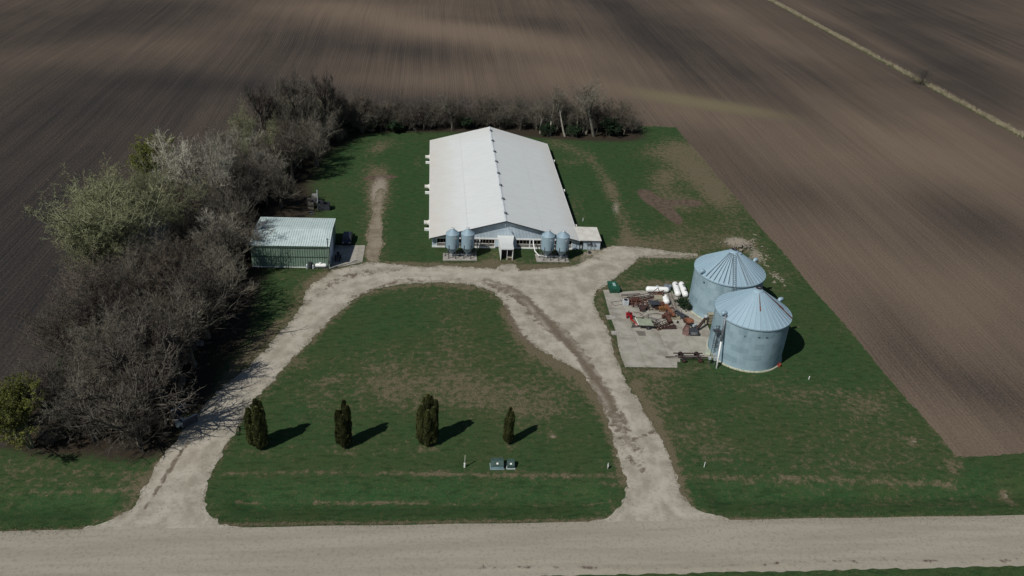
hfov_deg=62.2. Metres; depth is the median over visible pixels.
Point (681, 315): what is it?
steel trough
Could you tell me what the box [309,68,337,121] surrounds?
bare tree
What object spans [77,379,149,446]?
bare tree
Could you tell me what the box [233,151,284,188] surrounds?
bare tree
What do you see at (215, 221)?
bare tree
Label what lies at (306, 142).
bare tree
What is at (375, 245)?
dirt track
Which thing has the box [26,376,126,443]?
bare tree
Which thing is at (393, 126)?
green bush
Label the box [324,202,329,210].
steel bin
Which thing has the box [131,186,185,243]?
budding tree
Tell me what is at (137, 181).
budding tree
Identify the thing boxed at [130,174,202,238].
bare tree
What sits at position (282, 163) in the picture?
bare tree
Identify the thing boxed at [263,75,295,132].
bare tree
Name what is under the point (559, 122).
bare tree
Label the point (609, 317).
broken slab
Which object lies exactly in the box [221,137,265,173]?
bare tree
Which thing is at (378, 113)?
bare tree
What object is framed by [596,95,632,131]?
bare tree
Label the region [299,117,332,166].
bare tree
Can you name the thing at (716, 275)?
grain bin
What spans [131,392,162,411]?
bare shrub
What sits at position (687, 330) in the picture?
feed grinder
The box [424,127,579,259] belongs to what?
hog barn
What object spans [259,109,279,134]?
bare tree
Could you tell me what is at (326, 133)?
bare tree
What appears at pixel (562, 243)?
feed bin
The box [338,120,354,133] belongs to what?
bare shrub
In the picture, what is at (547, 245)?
feed bin
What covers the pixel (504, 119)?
bare tree
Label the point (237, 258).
bare tree
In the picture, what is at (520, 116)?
bare tree
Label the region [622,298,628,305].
air conditioner
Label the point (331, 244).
sliding door
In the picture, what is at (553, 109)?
bare tree
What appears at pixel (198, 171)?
bare tree
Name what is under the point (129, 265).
bare tree
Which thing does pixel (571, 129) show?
green bush
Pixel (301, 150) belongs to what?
bare tree
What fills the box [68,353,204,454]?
bare tree
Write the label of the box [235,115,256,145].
bare tree
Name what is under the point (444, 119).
bare shrub
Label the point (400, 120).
bare shrub
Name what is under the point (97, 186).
budding tree
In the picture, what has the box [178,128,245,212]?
bare tree
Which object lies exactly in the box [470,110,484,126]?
bare shrub
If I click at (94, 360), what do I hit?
bare tree
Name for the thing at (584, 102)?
bare tree
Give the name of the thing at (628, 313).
red engine
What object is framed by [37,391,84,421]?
bare shrub
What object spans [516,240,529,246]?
window
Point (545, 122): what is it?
bare shrub
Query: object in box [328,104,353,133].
bare tree
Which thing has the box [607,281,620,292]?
green hopper
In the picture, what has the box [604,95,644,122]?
bare tree
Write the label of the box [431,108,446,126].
bare shrub
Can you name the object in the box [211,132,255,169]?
bare tree
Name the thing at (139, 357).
bare tree
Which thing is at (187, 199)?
bare tree
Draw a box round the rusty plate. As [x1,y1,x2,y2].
[662,317,676,329]
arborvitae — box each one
[243,398,268,449]
[334,399,352,447]
[415,393,439,446]
[502,406,514,444]
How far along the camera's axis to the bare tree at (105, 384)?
119.71 m
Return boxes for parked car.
[342,231,352,244]
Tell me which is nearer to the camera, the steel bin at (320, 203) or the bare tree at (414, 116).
the steel bin at (320, 203)
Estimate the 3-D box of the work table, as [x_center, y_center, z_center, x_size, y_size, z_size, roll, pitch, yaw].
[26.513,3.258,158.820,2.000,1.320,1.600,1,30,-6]
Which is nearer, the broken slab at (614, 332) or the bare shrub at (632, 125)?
the broken slab at (614, 332)
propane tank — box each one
[315,262,326,268]
[646,285,668,293]
[663,295,669,303]
[672,282,680,296]
[678,281,687,296]
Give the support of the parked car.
on the lawn at (826, 419)
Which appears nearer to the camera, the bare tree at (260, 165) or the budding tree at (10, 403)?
the budding tree at (10, 403)
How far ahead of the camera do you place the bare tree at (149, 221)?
160.75 m
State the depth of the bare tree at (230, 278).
145.21 m
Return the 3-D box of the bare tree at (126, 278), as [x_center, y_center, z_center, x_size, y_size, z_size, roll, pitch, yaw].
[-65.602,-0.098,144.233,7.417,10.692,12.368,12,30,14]
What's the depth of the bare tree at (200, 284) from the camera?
136.83 m
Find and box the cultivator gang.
[627,297,640,301]
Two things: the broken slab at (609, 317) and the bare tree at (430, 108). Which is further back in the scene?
the bare tree at (430, 108)
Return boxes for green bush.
[365,119,379,132]
[385,120,403,133]
[459,115,473,128]
[539,122,556,135]
[565,124,582,136]
[599,117,623,135]
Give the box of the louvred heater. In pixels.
[706,312,713,324]
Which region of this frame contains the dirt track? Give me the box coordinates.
[364,188,384,262]
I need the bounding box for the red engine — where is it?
[626,311,638,325]
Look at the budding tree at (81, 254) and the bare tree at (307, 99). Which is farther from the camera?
the bare tree at (307, 99)
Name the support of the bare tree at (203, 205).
on the lawn at (826, 419)
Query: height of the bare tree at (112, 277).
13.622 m
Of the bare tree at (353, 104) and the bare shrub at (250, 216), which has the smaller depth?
the bare shrub at (250, 216)
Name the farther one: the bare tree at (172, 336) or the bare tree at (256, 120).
the bare tree at (256, 120)
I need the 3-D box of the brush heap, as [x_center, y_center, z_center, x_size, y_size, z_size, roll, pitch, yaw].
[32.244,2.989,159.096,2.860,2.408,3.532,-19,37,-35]
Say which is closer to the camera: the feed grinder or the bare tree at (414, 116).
the feed grinder
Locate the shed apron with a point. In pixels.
(350, 253)
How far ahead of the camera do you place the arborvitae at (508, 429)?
121.08 m
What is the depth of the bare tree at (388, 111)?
232.87 m
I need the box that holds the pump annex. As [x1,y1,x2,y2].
[574,227,601,249]
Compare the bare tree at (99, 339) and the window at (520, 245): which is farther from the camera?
the window at (520, 245)
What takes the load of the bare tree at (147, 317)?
on the lawn at (826, 419)
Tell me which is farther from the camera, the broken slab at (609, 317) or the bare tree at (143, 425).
the broken slab at (609, 317)
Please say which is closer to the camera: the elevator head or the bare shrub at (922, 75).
the elevator head
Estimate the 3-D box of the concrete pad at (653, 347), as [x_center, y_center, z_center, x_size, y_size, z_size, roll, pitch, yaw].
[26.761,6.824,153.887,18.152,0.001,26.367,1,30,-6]
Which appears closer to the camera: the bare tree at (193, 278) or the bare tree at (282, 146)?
the bare tree at (193, 278)
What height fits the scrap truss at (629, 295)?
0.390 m
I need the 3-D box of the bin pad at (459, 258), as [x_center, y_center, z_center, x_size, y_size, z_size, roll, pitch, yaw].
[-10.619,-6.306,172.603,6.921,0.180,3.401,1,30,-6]
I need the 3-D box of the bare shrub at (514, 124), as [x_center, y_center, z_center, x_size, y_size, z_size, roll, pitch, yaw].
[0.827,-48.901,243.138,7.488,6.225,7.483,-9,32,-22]
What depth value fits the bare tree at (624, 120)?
243.81 m
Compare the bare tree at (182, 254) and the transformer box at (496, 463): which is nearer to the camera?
the transformer box at (496, 463)
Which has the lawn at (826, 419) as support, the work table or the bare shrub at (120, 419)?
the bare shrub at (120, 419)
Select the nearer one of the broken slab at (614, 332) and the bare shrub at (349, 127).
the broken slab at (614, 332)
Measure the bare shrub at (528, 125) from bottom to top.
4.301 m
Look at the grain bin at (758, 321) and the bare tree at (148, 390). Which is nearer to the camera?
the bare tree at (148, 390)
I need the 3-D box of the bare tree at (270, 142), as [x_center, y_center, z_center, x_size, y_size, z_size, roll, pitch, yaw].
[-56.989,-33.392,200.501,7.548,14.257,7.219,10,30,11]
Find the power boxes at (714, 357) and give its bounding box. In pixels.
[708,353,716,365]
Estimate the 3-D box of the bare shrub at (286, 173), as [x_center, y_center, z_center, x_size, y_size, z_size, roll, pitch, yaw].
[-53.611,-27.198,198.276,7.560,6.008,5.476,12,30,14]
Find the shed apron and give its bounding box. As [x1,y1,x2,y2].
[330,245,364,267]
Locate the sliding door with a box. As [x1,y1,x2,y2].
[330,234,332,260]
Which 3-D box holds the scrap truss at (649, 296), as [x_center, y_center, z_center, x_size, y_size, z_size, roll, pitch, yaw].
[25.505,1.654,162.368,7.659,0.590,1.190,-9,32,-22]
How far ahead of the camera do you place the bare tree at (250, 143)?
199.76 m
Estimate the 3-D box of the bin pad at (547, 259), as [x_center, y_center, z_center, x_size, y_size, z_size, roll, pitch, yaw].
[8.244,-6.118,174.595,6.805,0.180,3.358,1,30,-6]
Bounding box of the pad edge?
[605,295,708,367]
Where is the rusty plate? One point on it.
(673, 327)
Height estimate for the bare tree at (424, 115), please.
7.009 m
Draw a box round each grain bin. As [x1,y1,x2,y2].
[688,242,765,318]
[704,286,791,372]
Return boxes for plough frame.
[629,299,652,311]
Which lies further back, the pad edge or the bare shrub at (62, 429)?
the pad edge
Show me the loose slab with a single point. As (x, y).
(640, 333)
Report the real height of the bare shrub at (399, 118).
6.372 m
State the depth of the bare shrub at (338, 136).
224.75 m
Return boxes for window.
[436,239,445,245]
[479,240,494,246]
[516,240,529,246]
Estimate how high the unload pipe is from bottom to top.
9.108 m
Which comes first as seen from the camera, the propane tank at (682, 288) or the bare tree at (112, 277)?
the bare tree at (112, 277)
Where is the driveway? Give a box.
[83,245,728,528]
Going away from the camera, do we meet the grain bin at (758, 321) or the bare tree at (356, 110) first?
the grain bin at (758, 321)
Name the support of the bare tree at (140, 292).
on the lawn at (826, 419)
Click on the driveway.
(553, 311)
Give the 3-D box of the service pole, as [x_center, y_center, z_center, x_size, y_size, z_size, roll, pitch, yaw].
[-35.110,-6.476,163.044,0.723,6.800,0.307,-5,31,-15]
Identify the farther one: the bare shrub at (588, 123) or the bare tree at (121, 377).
the bare shrub at (588, 123)
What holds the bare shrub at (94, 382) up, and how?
on the lawn at (826, 419)
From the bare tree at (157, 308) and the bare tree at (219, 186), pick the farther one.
the bare tree at (219, 186)
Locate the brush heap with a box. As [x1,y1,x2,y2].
[674,296,691,309]
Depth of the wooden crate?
160.77 m
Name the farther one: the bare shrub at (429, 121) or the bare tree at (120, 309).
the bare shrub at (429, 121)
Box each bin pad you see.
[443,253,476,260]
[535,254,568,261]
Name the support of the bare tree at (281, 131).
on the lawn at (826, 419)
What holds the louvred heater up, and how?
on the lawn at (826, 419)
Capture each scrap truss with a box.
[621,293,641,297]
[629,292,663,299]
[629,296,652,304]
[654,318,671,329]
[655,323,672,330]
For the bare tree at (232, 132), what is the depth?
199.89 m
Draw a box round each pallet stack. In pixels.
[308,202,313,208]
[311,193,316,202]
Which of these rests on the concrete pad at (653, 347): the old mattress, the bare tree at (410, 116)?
the old mattress
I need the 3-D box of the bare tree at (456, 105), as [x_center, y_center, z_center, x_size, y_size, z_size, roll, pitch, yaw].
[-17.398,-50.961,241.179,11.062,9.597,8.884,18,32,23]
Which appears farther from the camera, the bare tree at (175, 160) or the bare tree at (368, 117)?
the bare tree at (368, 117)
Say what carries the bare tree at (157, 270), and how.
on the lawn at (826, 419)
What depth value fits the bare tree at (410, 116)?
234.65 m
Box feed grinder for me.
[682,315,707,335]
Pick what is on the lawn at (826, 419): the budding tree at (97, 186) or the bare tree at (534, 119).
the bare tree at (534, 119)
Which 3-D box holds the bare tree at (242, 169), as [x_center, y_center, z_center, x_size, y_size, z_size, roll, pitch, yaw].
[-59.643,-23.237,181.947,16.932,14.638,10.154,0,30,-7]
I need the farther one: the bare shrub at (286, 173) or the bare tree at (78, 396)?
the bare shrub at (286, 173)
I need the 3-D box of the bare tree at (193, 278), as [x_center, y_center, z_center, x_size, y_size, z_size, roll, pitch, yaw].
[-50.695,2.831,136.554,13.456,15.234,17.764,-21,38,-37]
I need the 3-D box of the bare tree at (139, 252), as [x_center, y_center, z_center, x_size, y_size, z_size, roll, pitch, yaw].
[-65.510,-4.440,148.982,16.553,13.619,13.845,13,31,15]
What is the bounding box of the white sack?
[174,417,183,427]
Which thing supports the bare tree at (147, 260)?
on the lawn at (826, 419)
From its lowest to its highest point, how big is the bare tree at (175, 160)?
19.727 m
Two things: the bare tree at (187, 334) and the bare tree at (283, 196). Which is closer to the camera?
the bare tree at (187, 334)
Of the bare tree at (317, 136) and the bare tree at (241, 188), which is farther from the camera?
the bare tree at (317, 136)
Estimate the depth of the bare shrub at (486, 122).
241.87 m
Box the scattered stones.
[750,234,785,285]
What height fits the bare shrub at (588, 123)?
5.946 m
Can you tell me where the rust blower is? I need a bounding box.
[662,312,671,322]
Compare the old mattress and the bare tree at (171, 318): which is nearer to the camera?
the bare tree at (171, 318)
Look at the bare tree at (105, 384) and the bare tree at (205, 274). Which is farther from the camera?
the bare tree at (205, 274)
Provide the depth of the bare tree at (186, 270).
139.76 m
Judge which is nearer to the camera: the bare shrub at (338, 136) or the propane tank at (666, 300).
the propane tank at (666, 300)
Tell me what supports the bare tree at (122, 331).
on the lawn at (826, 419)
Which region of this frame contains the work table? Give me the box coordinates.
[647,300,659,309]
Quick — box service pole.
[327,238,330,269]
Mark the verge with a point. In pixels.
(1009, 570)
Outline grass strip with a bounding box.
[770,1,1023,138]
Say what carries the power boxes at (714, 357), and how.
on the lawn at (826, 419)
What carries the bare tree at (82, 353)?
on the lawn at (826, 419)
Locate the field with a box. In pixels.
[0,0,1023,456]
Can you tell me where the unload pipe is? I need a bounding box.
[716,314,726,368]
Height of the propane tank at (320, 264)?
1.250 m
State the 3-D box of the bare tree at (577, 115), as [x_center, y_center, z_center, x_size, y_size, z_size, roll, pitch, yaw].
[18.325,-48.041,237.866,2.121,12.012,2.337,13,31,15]
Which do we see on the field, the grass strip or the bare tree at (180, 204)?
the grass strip
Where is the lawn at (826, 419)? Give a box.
[0,119,1023,530]
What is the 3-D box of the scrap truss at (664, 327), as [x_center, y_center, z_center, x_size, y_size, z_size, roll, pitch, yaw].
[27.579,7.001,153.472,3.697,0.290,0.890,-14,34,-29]
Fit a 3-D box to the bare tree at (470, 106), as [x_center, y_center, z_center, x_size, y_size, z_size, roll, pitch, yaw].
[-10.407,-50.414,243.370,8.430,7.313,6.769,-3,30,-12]
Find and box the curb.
[330,261,355,269]
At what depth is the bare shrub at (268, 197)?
187.72 m
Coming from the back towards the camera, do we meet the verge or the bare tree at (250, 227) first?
the bare tree at (250, 227)
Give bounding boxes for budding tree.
[0,371,49,449]
[20,152,180,268]
[46,175,131,263]
[52,194,144,281]
[92,149,209,223]
[125,132,176,188]
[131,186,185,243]
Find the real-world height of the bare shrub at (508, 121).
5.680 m
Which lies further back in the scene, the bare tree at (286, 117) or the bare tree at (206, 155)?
the bare tree at (286, 117)
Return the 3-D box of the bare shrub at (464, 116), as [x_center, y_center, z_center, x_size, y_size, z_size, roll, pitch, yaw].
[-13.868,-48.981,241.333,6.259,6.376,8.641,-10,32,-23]
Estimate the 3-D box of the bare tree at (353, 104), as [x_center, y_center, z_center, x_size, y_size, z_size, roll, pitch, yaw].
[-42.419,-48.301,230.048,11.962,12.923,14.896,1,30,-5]
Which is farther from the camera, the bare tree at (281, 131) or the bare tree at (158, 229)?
the bare tree at (281, 131)
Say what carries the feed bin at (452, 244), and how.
on the bin pad at (459, 258)
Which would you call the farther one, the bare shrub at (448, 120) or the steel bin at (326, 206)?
the bare shrub at (448, 120)
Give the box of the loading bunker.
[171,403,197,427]
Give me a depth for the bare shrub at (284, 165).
200.91 m
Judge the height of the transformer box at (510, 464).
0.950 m
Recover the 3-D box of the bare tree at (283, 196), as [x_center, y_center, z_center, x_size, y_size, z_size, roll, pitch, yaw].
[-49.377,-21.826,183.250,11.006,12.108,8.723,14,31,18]
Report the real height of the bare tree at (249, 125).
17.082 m
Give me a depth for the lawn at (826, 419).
131.79 m
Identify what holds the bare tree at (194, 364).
on the lawn at (826, 419)
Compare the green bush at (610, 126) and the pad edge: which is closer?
the pad edge
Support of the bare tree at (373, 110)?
on the lawn at (826, 419)
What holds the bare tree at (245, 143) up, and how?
on the lawn at (826, 419)
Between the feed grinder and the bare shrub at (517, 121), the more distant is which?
the bare shrub at (517, 121)
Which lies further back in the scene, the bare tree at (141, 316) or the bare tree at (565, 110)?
the bare tree at (565, 110)
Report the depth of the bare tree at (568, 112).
244.56 m
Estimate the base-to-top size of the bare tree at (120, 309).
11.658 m
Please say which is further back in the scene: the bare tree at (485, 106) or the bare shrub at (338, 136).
the bare tree at (485, 106)
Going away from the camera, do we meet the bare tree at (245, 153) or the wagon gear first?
the wagon gear
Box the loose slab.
[636,331,645,335]
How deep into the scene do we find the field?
265.71 m
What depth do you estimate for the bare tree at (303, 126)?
215.32 m
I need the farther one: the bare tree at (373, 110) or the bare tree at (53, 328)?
the bare tree at (373, 110)
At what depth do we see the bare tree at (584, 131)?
241.60 m
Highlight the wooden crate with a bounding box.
[654,295,662,301]
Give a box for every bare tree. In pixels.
[2,349,93,426]
[4,289,99,366]
[14,327,127,404]
[20,346,128,435]
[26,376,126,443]
[36,262,144,334]
[40,274,145,338]
[46,245,116,312]
[46,331,121,384]
[55,293,151,369]
[58,326,172,384]
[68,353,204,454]
[69,254,146,312]
[71,322,209,390]
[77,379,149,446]
[79,332,197,444]
[84,306,194,392]
[86,281,197,382]
[87,228,173,296]
[87,310,180,351]
[91,250,165,310]
[92,356,185,402]
[94,301,198,343]
[96,227,181,293]
[97,291,156,333]
[97,312,152,346]
[98,311,168,390]
[99,262,147,305]
[111,394,170,458]
[119,290,203,338]
[123,324,163,377]
[125,206,182,257]
[125,228,225,294]
[129,209,176,241]
[129,228,182,295]
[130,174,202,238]
[133,280,214,368]
[138,233,203,269]
[138,255,249,351]
[139,251,199,300]
[140,304,183,366]
[141,126,206,198]
[141,272,224,328]
[142,239,225,273]
[143,255,247,322]
[145,272,230,348]
[146,309,199,395]
[154,182,202,230]
[158,259,228,306]
[160,209,203,256]
[164,263,221,339]
[170,149,250,217]
[176,176,224,250]
[177,182,207,216]
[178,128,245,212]
[181,122,246,156]
[182,139,240,181]
[182,165,247,219]
[182,210,264,274]
[185,146,225,165]
[188,183,255,234]
[192,239,260,309]
[194,207,253,250]
[200,126,244,158]
[201,149,272,203]
[203,216,253,279]
[207,170,266,208]
[207,206,277,254]
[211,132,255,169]
[220,168,267,228]
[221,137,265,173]
[227,95,257,142]
[227,122,267,160]
[231,100,277,139]
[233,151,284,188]
[234,128,252,162]
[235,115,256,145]
[236,138,295,172]
[239,150,285,206]
[240,74,273,137]
[245,126,281,170]
[253,118,319,166]
[255,121,277,173]
[257,111,297,133]
[258,92,315,127]
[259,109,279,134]
[261,159,300,208]
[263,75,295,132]
[273,104,306,142]
[274,65,309,148]
[275,126,313,182]
[284,109,322,141]
[287,75,321,129]
[289,130,303,167]
[290,100,347,147]
[294,109,336,158]
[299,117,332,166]
[308,92,338,123]
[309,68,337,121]
[311,109,332,140]
[323,86,345,107]
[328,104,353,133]
[330,88,348,134]
[334,87,372,130]
[338,96,378,125]
[344,99,379,132]
[347,94,383,120]
[370,100,396,120]
[370,104,388,130]
[380,104,392,130]
[388,90,418,115]
[400,97,423,131]
[405,106,419,130]
[416,97,436,121]
[419,107,430,130]
[420,89,465,125]
[433,93,467,124]
[443,107,457,130]
[462,90,505,116]
[463,100,488,122]
[493,102,521,127]
[496,110,504,129]
[502,91,535,121]
[515,99,540,126]
[516,109,529,130]
[522,103,547,129]
[525,97,550,119]
[536,96,545,133]
[542,104,575,132]
[543,95,576,117]
[547,84,562,135]
[547,97,584,125]
[549,84,569,136]
[566,77,605,136]
[575,100,581,135]
[577,78,608,134]
[588,104,619,132]
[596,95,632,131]
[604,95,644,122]
[617,108,638,133]
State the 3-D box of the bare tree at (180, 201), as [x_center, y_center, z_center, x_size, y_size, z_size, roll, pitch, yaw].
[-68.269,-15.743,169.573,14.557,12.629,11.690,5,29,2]
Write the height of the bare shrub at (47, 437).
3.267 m
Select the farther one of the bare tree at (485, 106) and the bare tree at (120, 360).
the bare tree at (485, 106)
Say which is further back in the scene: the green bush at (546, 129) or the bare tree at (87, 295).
the green bush at (546, 129)
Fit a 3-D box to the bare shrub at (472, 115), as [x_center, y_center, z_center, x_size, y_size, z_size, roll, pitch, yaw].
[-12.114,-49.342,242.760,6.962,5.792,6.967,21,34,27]
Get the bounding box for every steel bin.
[317,200,323,210]
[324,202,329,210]
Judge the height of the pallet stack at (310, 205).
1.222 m
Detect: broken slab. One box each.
[606,315,615,319]
[611,331,618,334]
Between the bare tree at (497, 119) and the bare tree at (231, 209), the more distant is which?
the bare tree at (497, 119)
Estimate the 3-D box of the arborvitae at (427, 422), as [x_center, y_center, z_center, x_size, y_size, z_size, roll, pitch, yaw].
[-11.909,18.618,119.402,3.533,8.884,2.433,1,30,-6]
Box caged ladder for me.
[710,326,721,355]
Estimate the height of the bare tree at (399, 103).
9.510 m
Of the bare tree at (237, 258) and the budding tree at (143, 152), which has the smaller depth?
the bare tree at (237, 258)
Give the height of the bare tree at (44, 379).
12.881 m
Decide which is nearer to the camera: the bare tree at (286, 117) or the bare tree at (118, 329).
the bare tree at (118, 329)
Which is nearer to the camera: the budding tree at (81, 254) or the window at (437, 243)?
the budding tree at (81, 254)
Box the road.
[0,515,1023,575]
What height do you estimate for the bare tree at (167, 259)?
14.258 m
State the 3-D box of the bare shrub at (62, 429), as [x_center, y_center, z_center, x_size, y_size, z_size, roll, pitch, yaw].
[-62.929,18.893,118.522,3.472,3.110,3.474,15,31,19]
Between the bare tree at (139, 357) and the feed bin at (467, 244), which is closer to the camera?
the bare tree at (139, 357)
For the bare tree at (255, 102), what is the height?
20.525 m
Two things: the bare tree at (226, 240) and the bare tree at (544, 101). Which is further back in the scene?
the bare tree at (544, 101)
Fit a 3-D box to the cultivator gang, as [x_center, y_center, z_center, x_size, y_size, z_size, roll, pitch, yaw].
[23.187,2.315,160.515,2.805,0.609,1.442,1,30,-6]
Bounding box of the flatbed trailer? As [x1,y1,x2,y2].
[635,317,656,329]
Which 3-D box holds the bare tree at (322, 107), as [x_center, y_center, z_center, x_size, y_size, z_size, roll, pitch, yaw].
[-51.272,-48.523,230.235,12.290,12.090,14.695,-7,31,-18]
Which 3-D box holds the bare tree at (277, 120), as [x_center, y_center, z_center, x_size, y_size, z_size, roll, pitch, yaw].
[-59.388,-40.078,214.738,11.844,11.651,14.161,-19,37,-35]
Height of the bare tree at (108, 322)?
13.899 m
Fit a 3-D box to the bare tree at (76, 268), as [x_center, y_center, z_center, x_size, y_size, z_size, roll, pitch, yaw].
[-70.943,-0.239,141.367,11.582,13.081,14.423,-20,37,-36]
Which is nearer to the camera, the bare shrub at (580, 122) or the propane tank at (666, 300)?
the propane tank at (666, 300)
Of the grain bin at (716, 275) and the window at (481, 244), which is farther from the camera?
the window at (481, 244)
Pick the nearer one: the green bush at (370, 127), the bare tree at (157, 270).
the bare tree at (157, 270)
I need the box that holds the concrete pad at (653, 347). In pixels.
[603,290,709,367]
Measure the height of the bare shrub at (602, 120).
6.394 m
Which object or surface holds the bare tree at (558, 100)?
on the lawn at (826, 419)
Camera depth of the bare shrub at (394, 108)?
239.41 m
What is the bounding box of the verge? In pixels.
[545,565,1023,575]
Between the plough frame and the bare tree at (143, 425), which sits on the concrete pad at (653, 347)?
the plough frame
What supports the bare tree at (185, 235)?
on the lawn at (826, 419)
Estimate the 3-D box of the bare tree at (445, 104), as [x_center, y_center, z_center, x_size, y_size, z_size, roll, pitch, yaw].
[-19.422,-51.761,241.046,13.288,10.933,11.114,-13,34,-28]
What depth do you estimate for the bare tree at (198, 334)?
134.01 m
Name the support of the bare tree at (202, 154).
on the lawn at (826, 419)
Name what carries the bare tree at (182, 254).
on the lawn at (826, 419)
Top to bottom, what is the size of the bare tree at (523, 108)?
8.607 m
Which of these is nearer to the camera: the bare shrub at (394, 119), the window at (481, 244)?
the window at (481, 244)
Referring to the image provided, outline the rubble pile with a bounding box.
[719,239,767,251]
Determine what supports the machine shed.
on the lawn at (826, 419)
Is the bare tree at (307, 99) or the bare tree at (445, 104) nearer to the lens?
the bare tree at (307, 99)
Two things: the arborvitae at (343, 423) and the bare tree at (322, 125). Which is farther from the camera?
the bare tree at (322, 125)
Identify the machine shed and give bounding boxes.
[249,217,335,267]
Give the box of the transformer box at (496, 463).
[490,458,503,469]
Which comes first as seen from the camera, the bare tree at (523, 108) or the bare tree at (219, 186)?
the bare tree at (219, 186)
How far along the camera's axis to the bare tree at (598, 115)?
243.32 m
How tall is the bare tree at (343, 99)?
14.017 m
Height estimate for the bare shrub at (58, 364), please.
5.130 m
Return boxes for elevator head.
[658,302,675,316]
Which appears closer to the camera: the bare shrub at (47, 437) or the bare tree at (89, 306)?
the bare shrub at (47, 437)
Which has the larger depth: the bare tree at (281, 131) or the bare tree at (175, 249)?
the bare tree at (281, 131)
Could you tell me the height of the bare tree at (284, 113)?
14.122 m
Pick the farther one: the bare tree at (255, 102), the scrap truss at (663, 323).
the bare tree at (255, 102)
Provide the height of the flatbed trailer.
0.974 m
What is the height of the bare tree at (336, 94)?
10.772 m
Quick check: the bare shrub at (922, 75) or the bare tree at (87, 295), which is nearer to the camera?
the bare tree at (87, 295)
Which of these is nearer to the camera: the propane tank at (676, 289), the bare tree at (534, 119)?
the propane tank at (676, 289)
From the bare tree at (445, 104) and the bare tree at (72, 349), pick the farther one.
the bare tree at (445, 104)
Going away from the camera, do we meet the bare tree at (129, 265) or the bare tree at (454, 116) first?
the bare tree at (129, 265)
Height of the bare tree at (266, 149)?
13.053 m
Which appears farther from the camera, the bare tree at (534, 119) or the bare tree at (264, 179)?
the bare tree at (534, 119)
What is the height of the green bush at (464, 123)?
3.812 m
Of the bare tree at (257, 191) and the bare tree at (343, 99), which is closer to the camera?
the bare tree at (257, 191)
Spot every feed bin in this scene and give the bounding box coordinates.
[444,227,459,258]
[460,227,474,258]
[539,229,554,260]
[554,230,569,260]
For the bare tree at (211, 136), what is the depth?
199.11 m
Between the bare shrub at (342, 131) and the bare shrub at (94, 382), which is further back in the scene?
the bare shrub at (342, 131)
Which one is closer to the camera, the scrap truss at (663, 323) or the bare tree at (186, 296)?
the bare tree at (186, 296)
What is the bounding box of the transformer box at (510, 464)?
[506,459,514,469]
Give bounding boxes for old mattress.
[629,317,641,323]
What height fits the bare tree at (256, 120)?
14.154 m
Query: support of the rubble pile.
on the lawn at (826, 419)
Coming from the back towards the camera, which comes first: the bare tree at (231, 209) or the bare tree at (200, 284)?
the bare tree at (231, 209)
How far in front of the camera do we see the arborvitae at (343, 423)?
117.94 m
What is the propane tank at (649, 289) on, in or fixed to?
on the concrete pad at (653, 347)
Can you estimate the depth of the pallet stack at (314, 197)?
190.81 m
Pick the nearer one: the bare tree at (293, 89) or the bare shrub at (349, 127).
the bare tree at (293, 89)
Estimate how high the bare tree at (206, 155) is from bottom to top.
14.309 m
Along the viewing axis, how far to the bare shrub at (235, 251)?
163.57 m
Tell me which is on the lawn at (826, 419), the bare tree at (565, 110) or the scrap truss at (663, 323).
the bare tree at (565, 110)
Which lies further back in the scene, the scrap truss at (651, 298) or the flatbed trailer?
the scrap truss at (651, 298)
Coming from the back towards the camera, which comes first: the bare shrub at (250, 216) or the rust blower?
the bare shrub at (250, 216)
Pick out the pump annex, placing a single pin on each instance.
(590, 238)
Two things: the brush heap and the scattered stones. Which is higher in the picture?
the scattered stones
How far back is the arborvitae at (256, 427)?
116.48 m
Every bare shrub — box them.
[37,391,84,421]
[38,423,64,445]
[50,417,71,434]
[52,352,81,377]
[67,369,111,401]
[71,419,87,441]
[96,405,132,438]
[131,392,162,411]
[229,236,245,262]
[235,208,256,222]
[257,191,273,204]
[270,155,293,178]
[273,166,297,180]
[332,126,347,137]
[332,128,346,141]
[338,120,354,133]
[382,110,402,124]
[383,109,402,130]
[386,101,403,120]
[390,107,413,129]
[420,109,443,129]
[430,103,450,127]
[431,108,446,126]
[445,118,456,125]
[455,107,476,127]
[464,108,476,126]
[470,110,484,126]
[477,105,497,126]
[485,109,503,127]
[495,110,513,128]
[505,108,518,127]
[512,113,531,128]
[524,119,536,127]
[540,117,556,124]
[568,113,589,132]
[577,115,599,129]
[592,112,604,130]
[625,117,644,133]
[905,67,937,84]
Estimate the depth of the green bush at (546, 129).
238.86 m
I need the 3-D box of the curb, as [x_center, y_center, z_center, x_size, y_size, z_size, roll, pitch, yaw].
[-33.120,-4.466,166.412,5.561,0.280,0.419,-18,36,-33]
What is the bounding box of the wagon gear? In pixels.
[665,351,707,362]
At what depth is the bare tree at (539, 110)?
238.70 m
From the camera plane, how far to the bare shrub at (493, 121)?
241.69 m
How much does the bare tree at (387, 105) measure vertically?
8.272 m
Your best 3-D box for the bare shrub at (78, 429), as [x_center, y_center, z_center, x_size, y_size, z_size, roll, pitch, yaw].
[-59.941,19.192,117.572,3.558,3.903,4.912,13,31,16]
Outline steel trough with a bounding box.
[674,310,688,318]

